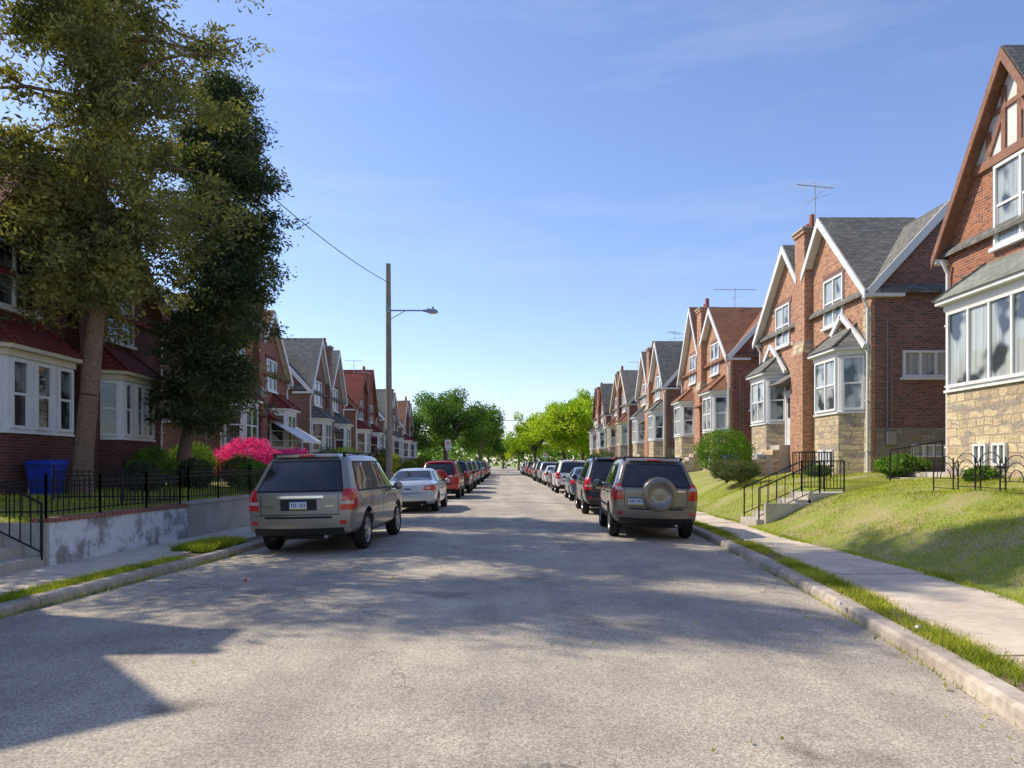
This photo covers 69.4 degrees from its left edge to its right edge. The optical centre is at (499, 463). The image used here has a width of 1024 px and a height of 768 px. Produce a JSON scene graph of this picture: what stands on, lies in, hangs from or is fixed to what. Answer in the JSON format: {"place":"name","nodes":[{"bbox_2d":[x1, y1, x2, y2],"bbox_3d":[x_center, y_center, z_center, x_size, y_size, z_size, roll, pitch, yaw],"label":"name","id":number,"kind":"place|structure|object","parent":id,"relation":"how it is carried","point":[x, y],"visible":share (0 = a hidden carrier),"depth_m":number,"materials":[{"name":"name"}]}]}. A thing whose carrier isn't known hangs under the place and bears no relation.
{"place":"outdoors","nodes":[
{"label":"outdoors","id":0,"kind":"place"},
{"bbox_2d":[0,525,259,597],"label":"pavement","id":1,"kind":"structure","parent":0,"point":[34,576],"depth_m":11.45,"materials":[{"name":"concrete"}]},
{"bbox_2d":[386,263,438,480],"bbox_3d":[-3.900,-3.600,32.993,2.360,10.601,0.326,0,0,0],"label":"street lamp","id":2,"kind":"object","parent":1,"relation":"on","point":[389,465],"visible":0.89,"depth_m":32.89,"materials":[{"name":"brown wood"}]},
{"bbox_2d":[191,121,388,282],"bbox_3d":[-6.111,-7.912,25.250,0.025,0.402,15.684,0,0,9],"label":"overhead wire","id":3,"kind":"object","parent":2,"relation":"attached to","point":[276,200],"visible":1,"depth_m":21.62,"materials":[{"name":"rubber"}]},
{"bbox_2d":[6,536,262,598],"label":"verge soil","id":4,"kind":"structure","parent":0,"point":[199,553],"depth_m":13.11,"materials":[{"name":"brown soil"}]},
{"bbox_2d":[0,554,188,602],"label":"verge grass","id":5,"kind":"structure","parent":4,"relation":"on","point":[52,585],"depth_m":9.78,"materials":[{"name":"green plant"}]},
{"bbox_2d":[166,534,246,551],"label":"verge grass","id":6,"kind":"structure","parent":4,"relation":"on","point":[206,544],"depth_m":13.42,"materials":[{"name":"green plant"}]},
{"bbox_2d":[0,471,397,522],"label":"front yard","id":7,"kind":"structure","parent":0,"point":[81,504],"depth_m":15.22,"materials":[{"name":"green plant"}]},
{"bbox_2d":[0,523,48,575],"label":"garden steps","id":8,"kind":"structure","parent":7,"relation":"on","point":[16,556],"depth_m":11.16,"materials":[{"name":"concrete"}]},
{"bbox_2d":[0,482,42,559],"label":"hand rail","id":9,"kind":"object","parent":8,"relation":"on","point":[41,515],"visible":1,"depth_m":11.07,"materials":[{"name":"black metal"}]},
{"bbox_2d":[23,460,68,495],"bbox_3d":[-10.600,0.394,17.340,0.640,0.967,0.800,0,0,0],"label":"wheelie bin","id":10,"kind":"object","parent":7,"relation":"on","point":[35,469],"visible":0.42,"depth_m":17.02,"materials":[{"name":"blue plastic"}]},
{"bbox_2d":[0,158,159,495],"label":"walls","id":11,"kind":"structure","parent":7,"relation":"on","point":[17,451],"depth_m":20.20,"materials":[{"name":"brick"}]},
{"bbox_2d":[0,241,151,435],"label":"windows","id":12,"kind":"structure","parent":11,"relation":"attached to","point":[107,399],"depth_m":18.24,"materials":[{"name":"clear glass"}]},
{"bbox_2d":[0,159,160,377],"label":"roof","id":13,"kind":"structure","parent":11,"relation":"attached to","point":[21,333],"depth_m":18.69,"materials":[{"name":"red tile"}]},
{"bbox_2d":[0,174,170,493],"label":"trim","id":14,"kind":"structure","parent":11,"relation":"attached to","point":[31,358],"depth_m":18.50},
{"bbox_2d":[0,470,180,517],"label":"iron fence","id":15,"kind":"object","parent":7,"relation":"on","point":[123,478],"visible":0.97,"depth_m":12.59,"materials":[{"name":"black metal"}]},
{"bbox_2d":[32,504,188,564],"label":"retaining wall","id":16,"kind":"structure","parent":7,"relation":"on","point":[73,537],"depth_m":12.74,"materials":[{"name":"concrete"}]},
{"bbox_2d":[0,0,274,493],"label":"cedar tree","id":17,"kind":"object","parent":7,"relation":"on","point":[100,49],"visible":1,"depth_m":17.47,"materials":[{"name":"green plant"}]},
{"bbox_2d":[124,459,162,491],"bbox_3d":[-9.611,0.406,19.857,0.993,1.050,1.020,0,0,-37],"label":"evergreen bush","id":18,"kind":"object","parent":7,"relation":"on","point":[140,464],"visible":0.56,"depth_m":19.68,"materials":[{"name":"green plant"}]},
{"bbox_2d":[122,445,179,486],"bbox_3d":[-10.327,0.190,21.906,1.595,1.488,1.668,0,0,0],"label":"evergreen bush","id":19,"kind":"object","parent":7,"relation":"on","point":[168,462],"visible":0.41,"depth_m":21.75,"materials":[{"name":"green plant"}]},
{"bbox_2d":[53,465,265,503],"bbox_3d":[-6.842,0.443,17.352,2.418,0.815,5.771,0,0,33],"label":"iron fence","id":20,"kind":"object","parent":7,"relation":"on","point":[187,475],"visible":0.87,"depth_m":15.72,"materials":[{"name":"black metal"}]},
{"bbox_2d":[164,441,222,482],"bbox_3d":[-10.870,0.052,26.186,2.094,1.765,2.197,0,0,-42],"label":"evergreen bush","id":21,"kind":"object","parent":7,"relation":"on","point":[207,456],"visible":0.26,"depth_m":26.07,"materials":[{"name":"green plant"}]},
{"bbox_2d":[176,457,215,487],"bbox_3d":[-9.410,0.352,22.810,1.264,1.162,1.302,0,0,0],"label":"evergreen bush","id":22,"kind":"object","parent":7,"relation":"on","point":[195,463],"visible":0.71,"depth_m":22.53,"materials":[{"name":"green plant"}]},
{"bbox_2d":[174,494,250,537],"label":"retaining wall","id":23,"kind":"structure","parent":7,"relation":"on","point":[210,515],"depth_m":16.63,"materials":[{"name":"concrete"}]},
{"bbox_2d":[136,56,309,486],"bbox_3d":[-9.183,-5.861,23.517,5.357,13.655,5.439,0,0,42],"label":"cedar tree","id":24,"kind":"object","parent":7,"relation":"on","point":[229,292],"visible":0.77,"depth_m":22.97,"materials":[{"name":"green plant"}]},
{"bbox_2d":[160,299,291,480],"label":"walls","id":25,"kind":"structure","parent":7,"relation":"on","point":[270,351],"depth_m":35.65,"materials":[{"name":"brown brick"}]},
{"bbox_2d":[162,350,294,446],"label":"windows","id":26,"kind":"structure","parent":25,"relation":"attached to","point":[275,436],"depth_m":38.13,"materials":[{"name":"white glass"}]},
{"bbox_2d":[156,285,300,420],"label":"roof","id":27,"kind":"structure","parent":25,"relation":"on","point":[280,401],"depth_m":38.10,"materials":[{"name":"red tile"}]},
{"bbox_2d":[161,290,299,480],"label":"trim","id":28,"kind":"structure","parent":25,"relation":"attached to","point":[285,413],"depth_m":38.37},
{"bbox_2d":[268,420,320,452],"bbox_3d":[-10.900,-0.800,39.150,2.000,3.200,3.900,0,0,0],"label":"door awning","id":29,"kind":"object","parent":25,"relation":"attached to","point":[303,436],"depth_m":38.35,"materials":[{"name":"white metal"}]},
{"bbox_2d":[219,452,260,486],"bbox_3d":[-8.610,0.281,24.605,1.484,1.306,1.492,0,0,0],"label":"evergreen bush","id":30,"kind":"object","parent":7,"relation":"on","point":[231,462],"visible":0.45,"depth_m":24.30,"materials":[{"name":"green plant"}]},
{"bbox_2d":[212,436,283,470],"bbox_3d":[-9.452,-0.089,27.598,2.732,1.912,2.627,0,0,0],"label":"azalea bush","id":31,"kind":"object","parent":7,"relation":"on","point":[253,448],"visible":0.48,"depth_m":27.12,"materials":[{"name":"pink plant"}]},
{"bbox_2d":[232,460,267,489],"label":"evergreen bush","id":32,"kind":"object","parent":7,"relation":"on","point":[257,464],"visible":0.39,"depth_m":22.56,"materials":[{"name":"green plant"}]},
{"bbox_2d":[286,338,342,453],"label":"walls","id":33,"kind":"structure","parent":7,"relation":"on","point":[301,401],"depth_m":48.67,"materials":[{"name":"brown brick"}]},
{"bbox_2d":[283,338,354,432],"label":"roof","id":34,"kind":"structure","parent":33,"relation":"on","point":[302,355],"depth_m":47.61,"materials":[{"name":"stone"}]},
{"bbox_2d":[289,339,353,453],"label":"trim","id":35,"kind":"structure","parent":33,"relation":"attached to","point":[324,422],"depth_m":48.85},
{"bbox_2d":[313,382,349,449],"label":"windows","id":36,"kind":"structure","parent":33,"relation":"attached to","point":[317,429],"depth_m":48.45,"materials":[{"name":"white glass"}]},
{"bbox_2d":[344,366,374,455],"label":"walls","id":37,"kind":"structure","parent":7,"relation":"on","point":[350,415],"depth_m":65.03,"materials":[{"name":"brown brick"}]},
{"bbox_2d":[343,370,384,438],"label":"roof","id":38,"kind":"structure","parent":37,"relation":"attached to","point":[354,379],"depth_m":62.85,"materials":[{"name":"red tile"}]},
{"bbox_2d":[344,370,383,455],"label":"trim","id":39,"kind":"structure","parent":37,"relation":"attached to","point":[365,432],"depth_m":63.73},
{"bbox_2d":[358,402,381,453],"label":"windows","id":40,"kind":"structure","parent":37,"relation":"attached to","point":[361,440],"depth_m":63.17,"materials":[{"name":"white glass"}]},
{"bbox_2d":[376,389,401,468],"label":"walls","id":41,"kind":"structure","parent":7,"relation":"on","point":[380,425],"depth_m":76.33,"materials":[{"name":"brown brick"}]},
{"bbox_2d":[375,393,403,456],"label":"trim","id":42,"kind":"structure","parent":41,"relation":"attached to","point":[400,440],"depth_m":82.68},
{"bbox_2d":[376,389,403,443],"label":"roof","id":43,"kind":"structure","parent":41,"relation":"on","point":[381,397],"depth_m":77.40,"materials":[{"name":"stone"}]},
{"bbox_2d":[398,396,416,462],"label":"walls","id":44,"kind":"structure","parent":7,"relation":"on","point":[408,420],"depth_m":94.45,"materials":[{"name":"brown brick"}]},
{"bbox_2d":[398,401,417,462],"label":"trim","id":45,"kind":"structure","parent":44,"relation":"attached to","point":[409,442],"depth_m":92.49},
{"bbox_2d":[397,401,418,446],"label":"roof","id":46,"kind":"structure","parent":44,"relation":"attached to","point":[402,406],"depth_m":91.91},
{"bbox_2d":[411,410,441,452],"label":"maple tree","id":47,"kind":"object","parent":7,"relation":"on","point":[419,422],"visible":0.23,"depth_m":100.66,"materials":[{"name":"green plant"}]},
{"bbox_2d":[412,386,493,459],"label":"maple tree","id":48,"kind":"object","parent":7,"relation":"on","point":[450,405],"visible":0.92,"depth_m":106.13,"materials":[{"name":"green plant"}]},
{"bbox_2d":[451,403,506,461],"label":"maple tree","id":49,"kind":"object","parent":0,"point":[497,431],"visible":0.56,"depth_m":127.15,"materials":[{"name":"green plant"}]},
{"bbox_2d":[471,433,509,464],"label":"maple tree","id":50,"kind":"object","parent":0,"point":[496,443],"visible":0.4,"depth_m":163.86,"materials":[{"name":"green plant"}]},
{"bbox_2d":[490,464,521,467],"bbox_3d":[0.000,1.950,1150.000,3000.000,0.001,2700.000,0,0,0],"label":"ground","id":51,"kind":"structure","parent":0,"point":[513,466],"depth_m":674.07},
{"bbox_2d":[417,431,589,467],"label":"distant trees","id":52,"kind":"object","parent":51,"relation":"on","point":[459,455],"visible":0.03,"depth_m":171.60,"materials":[{"name":"green plant"}]},
{"bbox_2d":[0,466,1023,767],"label":"road","id":53,"kind":"structure","parent":0,"point":[348,654],"depth_m":5.93,"materials":[{"name":"grey asphalt"}]},
{"bbox_2d":[0,539,286,617],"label":"kerb","id":54,"kind":"structure","parent":53,"relation":"on","point":[8,607],"depth_m":10.04,"materials":[{"name":"concrete"}]},
{"bbox_2d":[0,539,290,618],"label":"kerb weeds","id":55,"kind":"object","parent":53,"relation":"on","point":[117,586],"visible":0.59,"depth_m":9.71,"materials":[{"name":"green plant"}]},
{"bbox_2d":[249,452,402,548],"bbox_3d":[-3.399,0.719,15.559,2.380,1.845,4.998,-1,0,4],"label":"parked suv","id":56,"kind":"object","parent":53,"relation":"on","point":[356,497],"visible":1,"depth_m":13.35,"materials":[{"name":"silver paint"}]},
{"bbox_2d":[389,468,449,510],"bbox_3d":[-2.939,0.904,26.582,2.170,1.480,4.802,-1,0,2],"label":"parked sedan","id":57,"kind":"object","parent":53,"relation":"on","point":[424,487],"visible":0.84,"depth_m":24.79,"materials":[{"name":"silver paint"}]},
{"bbox_2d":[423,460,467,497],"bbox_3d":[-2.709,0.748,35.759,2.240,1.790,4.648,-1,0,1],"label":"parked suv","id":58,"kind":"object","parent":53,"relation":"on","point":[450,470],"visible":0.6,"depth_m":33.84,"materials":[{"name":"red paint"}]},
{"bbox_2d":[457,460,475,492],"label":"parked suv","id":59,"kind":"object","parent":53,"relation":"on","point":[468,477],"visible":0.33,"depth_m":40.18,"materials":[{"name":"black paint"}]},
{"bbox_2d":[2,530,1015,760],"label":"fallen leaves","id":60,"kind":"object","parent":53,"relation":"on","point":[783,738],"visible":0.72,"depth_m":7.98,"materials":[{"name":"brown plant"}]},
{"bbox_2d":[501,431,536,469],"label":"maple tree","id":61,"kind":"object","parent":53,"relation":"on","point":[514,450],"visible":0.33,"depth_m":174.22,"materials":[{"name":"green plant"}]},
{"bbox_2d":[549,459,585,492],"bbox_3d":[4.031,0.718,41.864,2.380,1.845,4.998,1,0,1],"label":"parked suv","id":62,"kind":"object","parent":53,"relation":"on","point":[564,467],"visible":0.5,"depth_m":39.81,"materials":[{"name":"white paint"}]},
{"bbox_2d":[562,467,582,500],"bbox_3d":[3.947,0.901,33.482,2.170,1.480,4.801,1,0,1],"label":"parked sedan","id":63,"kind":"object","parent":53,"relation":"on","point":[570,489],"visible":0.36,"depth_m":32.28,"materials":[{"name":"blue paint"}]},
{"bbox_2d":[572,457,622,513],"bbox_3d":[3.690,0.718,25.162,2.380,1.845,4.998,1,0,2],"label":"parked suv","id":64,"kind":"object","parent":53,"relation":"on","point":[587,496],"visible":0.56,"depth_m":23.14,"materials":[{"name":"black paint"}]},
{"bbox_2d":[594,456,697,537],"bbox_3d":[3.444,0.748,17.854,2.240,1.790,4.648,1,0,3],"label":"parked suv","id":65,"kind":"object","parent":53,"relation":"on","point":[658,492],"visible":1,"depth_m":15.74,"materials":[{"name":"grey paint"}]},
{"bbox_2d":[516,468,1023,729],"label":"kerb","id":66,"kind":"structure","parent":53,"relation":"on","point":[1002,697],"depth_m":6.47,"materials":[{"name":"concrete"}]},
{"bbox_2d":[693,532,1015,724],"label":"kerb weeds","id":67,"kind":"object","parent":53,"relation":"on","point":[837,610],"visible":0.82,"depth_m":8.13,"materials":[{"name":"green plant"}]},
{"bbox_2d":[0,0,1023,463],"label":"sky","id":68,"kind":"structure","parent":0,"point":[561,181],"materials":[{"name":"blue"}]},
{"bbox_2d":[688,470,1023,607],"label":"lawn bank","id":69,"kind":"structure","parent":0,"point":[704,482],"depth_m":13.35,"materials":[{"name":"green plant"}]},
{"bbox_2d":[526,398,594,459],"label":"maple tree","id":70,"kind":"object","parent":69,"relation":"on","point":[564,430],"visible":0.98,"depth_m":101.40,"materials":[{"name":"green plant"}]},
{"bbox_2d":[556,388,593,459],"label":"maple tree","id":71,"kind":"object","parent":69,"relation":"on","point":[582,393],"visible":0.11,"depth_m":110.28,"materials":[{"name":"green plant"}]},
{"bbox_2d":[590,382,612,455],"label":"walls","id":72,"kind":"structure","parent":69,"relation":"on","point":[608,418],"depth_m":86.80,"materials":[{"name":"brown brick"}]},
{"bbox_2d":[588,384,611,449],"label":"trim","id":73,"kind":"structure","parent":72,"relation":"attached to","point":[598,440],"depth_m":85.58,"materials":[{"name":"paint"}]},
{"bbox_2d":[588,383,612,436],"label":"roof","id":74,"kind":"structure","parent":72,"relation":"on","point":[606,388],"depth_m":83.88,"materials":[{"name":"stone"}]},
{"bbox_2d":[607,366,637,457],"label":"walls","id":75,"kind":"structure","parent":69,"relation":"on","point":[620,451],"depth_m":71.49,"materials":[{"name":"red brick"}]},
{"bbox_2d":[605,370,637,455],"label":"trim","id":76,"kind":"structure","parent":75,"relation":"attached to","point":[619,424],"depth_m":70.19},
{"bbox_2d":[604,370,638,430],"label":"roof","id":77,"kind":"structure","parent":75,"relation":"on","point":[629,378],"depth_m":69.63,"materials":[{"name":"stone"}]},
{"bbox_2d":[633,341,680,456],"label":"walls","id":78,"kind":"structure","parent":69,"relation":"on","point":[647,448],"depth_m":54.44,"materials":[{"name":"brown brick"}]},
{"bbox_2d":[630,341,679,456],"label":"trim","id":79,"kind":"structure","parent":78,"relation":"attached to","point":[652,414],"depth_m":55.61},
{"bbox_2d":[633,377,662,440],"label":"windows","id":80,"kind":"structure","parent":79,"relation":"attached to","point":[659,428],"depth_m":55.08,"materials":[{"name":"white glass"}]},
{"bbox_2d":[629,341,682,423],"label":"roof","id":81,"kind":"structure","parent":78,"relation":"on","point":[669,354],"depth_m":54.46,"materials":[{"name":"stone"}]},
{"bbox_2d":[675,298,760,471],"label":"walls","id":82,"kind":"structure","parent":69,"relation":"on","point":[684,445],"depth_m":41.30,"materials":[{"name":"red brick"}]},
{"bbox_2d":[675,344,725,433],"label":"windows","id":83,"kind":"structure","parent":82,"relation":"attached to","point":[720,407],"depth_m":40.45,"materials":[{"name":"white glass"}]},
{"bbox_2d":[671,308,758,463],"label":"trim","id":84,"kind":"structure","parent":82,"relation":"attached to","point":[712,395],"depth_m":40.66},
{"bbox_2d":[670,307,762,408],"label":"roof","id":85,"kind":"structure","parent":82,"relation":"on","point":[734,326],"depth_m":40.00,"materials":[{"name":"brown tile"}]},
{"bbox_2d":[690,426,757,469],"bbox_3d":[9.050,-0.509,30.019,2.612,2.048,2.688,0,0,0],"label":"round bush","id":86,"kind":"object","parent":69,"relation":"on","point":[736,440],"visible":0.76,"depth_m":29.56,"materials":[{"name":"green plant"}]},
{"bbox_2d":[708,457,743,482],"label":"hedge","id":87,"kind":"object","parent":69,"relation":"on","point":[714,468],"visible":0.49,"depth_m":26.57,"materials":[{"name":"green plant"}]},
{"bbox_2d":[719,459,761,483],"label":"hedge","id":88,"kind":"object","parent":69,"relation":"on","point":[739,476],"visible":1,"depth_m":25.23,"materials":[{"name":"green plant"}]},
{"bbox_2d":[741,491,846,525],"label":"garden steps","id":89,"kind":"structure","parent":69,"relation":"on","point":[782,507],"depth_m":18.20,"materials":[{"name":"concrete"}]},
{"bbox_2d":[743,460,824,516],"bbox_3d":[7.450,0.672,19.350,2.130,1.495,0.035,0,0,0],"label":"hand rail","id":90,"kind":"object","parent":89,"relation":"on","point":[801,461],"visible":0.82,"depth_m":19.34,"materials":[{"name":"black metal"}]},
{"bbox_2d":[758,460,844,519],"bbox_3d":[7.450,0.672,18.250,2.130,1.495,0.035,0,0,0],"label":"hand rail","id":91,"kind":"object","parent":89,"relation":"on","point":[819,461],"visible":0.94,"depth_m":18.24,"materials":[{"name":"black metal"}]},
{"bbox_2d":[792,451,831,477],"bbox_3d":[9.799,0.043,22.401,1.232,0.815,1.632,0,0,0],"label":"iron railing","id":92,"kind":"object","parent":69,"relation":"on","point":[802,455],"visible":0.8,"depth_m":23.06,"materials":[{"name":"black metal"}]},
{"bbox_2d":[745,214,947,475],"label":"walls","id":93,"kind":"structure","parent":69,"relation":"on","point":[916,321],"depth_m":24.00,"materials":[{"name":"brown brick"}]},
{"bbox_2d":[744,200,948,386],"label":"roof","id":94,"kind":"structure","parent":93,"relation":"on","point":[871,249],"depth_m":25.47,"materials":[{"name":"stone"}]},
{"bbox_2d":[746,200,949,472],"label":"trim","id":95,"kind":"structure","parent":93,"relation":"attached to","point":[837,355],"depth_m":24.91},
{"bbox_2d":[753,276,945,454],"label":"windows","id":96,"kind":"structure","parent":95,"relation":"attached to","point":[852,369],"depth_m":24.95,"materials":[{"name":"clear glass"}]},
{"bbox_2d":[872,453,932,476],"bbox_3d":[11.182,0.080,20.595,1.558,0.780,1.442,0,0,0],"label":"shrub","id":97,"kind":"object","parent":69,"relation":"on","point":[904,464],"visible":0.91,"depth_m":20.25,"materials":[{"name":"green plant"}]},
{"bbox_2d":[889,440,942,480],"bbox_3d":[11.100,-0.057,19.700,1.430,1.115,0.035,0,0,0],"label":"hand rail","id":98,"kind":"object","parent":69,"relation":"on","point":[935,442],"visible":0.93,"depth_m":19.69,"materials":[{"name":"black metal"}]},
{"bbox_2d":[933,452,1023,493],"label":"iron garden fence","id":99,"kind":"object","parent":69,"relation":"on","point":[953,466],"visible":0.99,"depth_m":14.14,"materials":[{"name":"black metal"}]},
{"bbox_2d":[960,464,1003,481],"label":"shrub","id":100,"kind":"object","parent":69,"relation":"on","point":[990,472],"visible":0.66,"depth_m":16.23,"materials":[{"name":"green plant"}]},
{"bbox_2d":[947,72,1023,478],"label":"walls","id":101,"kind":"structure","parent":69,"relation":"on","point":[989,415],"depth_m":17.63,"materials":[{"name":"brown brick"}]},
{"bbox_2d":[931,46,1023,471],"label":"trim","id":102,"kind":"structure","parent":101,"relation":"attached to","point":[997,136],"depth_m":17.38,"materials":[{"name":"paint"}]},
{"bbox_2d":[931,45,1023,302],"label":"roof","id":103,"kind":"structure","parent":101,"relation":"attached to","point":[985,273],"depth_m":17.13,"materials":[{"name":"stone"}]},
{"bbox_2d":[950,153,1023,462],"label":"windows","id":104,"kind":"structure","parent":101,"relation":"attached to","point":[1008,180],"depth_m":17.01,"materials":[{"name":"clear glass"}]},
{"bbox_2d":[693,519,1023,691],"bbox_3d":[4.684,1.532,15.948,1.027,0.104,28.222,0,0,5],"label":"verge grass","id":105,"kind":"structure","parent":0,"point":[951,643],"depth_m":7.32,"materials":[{"name":"green plant"}]},
{"bbox_2d":[508,411,554,461],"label":"maple tree","id":106,"kind":"object","parent":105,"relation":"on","point":[522,431],"visible":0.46,"depth_m":125.00,"materials":[{"name":"green plant"}]},
{"bbox_2d":[695,511,1023,670],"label":"pavement","id":107,"kind":"structure","parent":0,"point":[994,620],"depth_m":8.85,"materials":[{"name":"concrete"}]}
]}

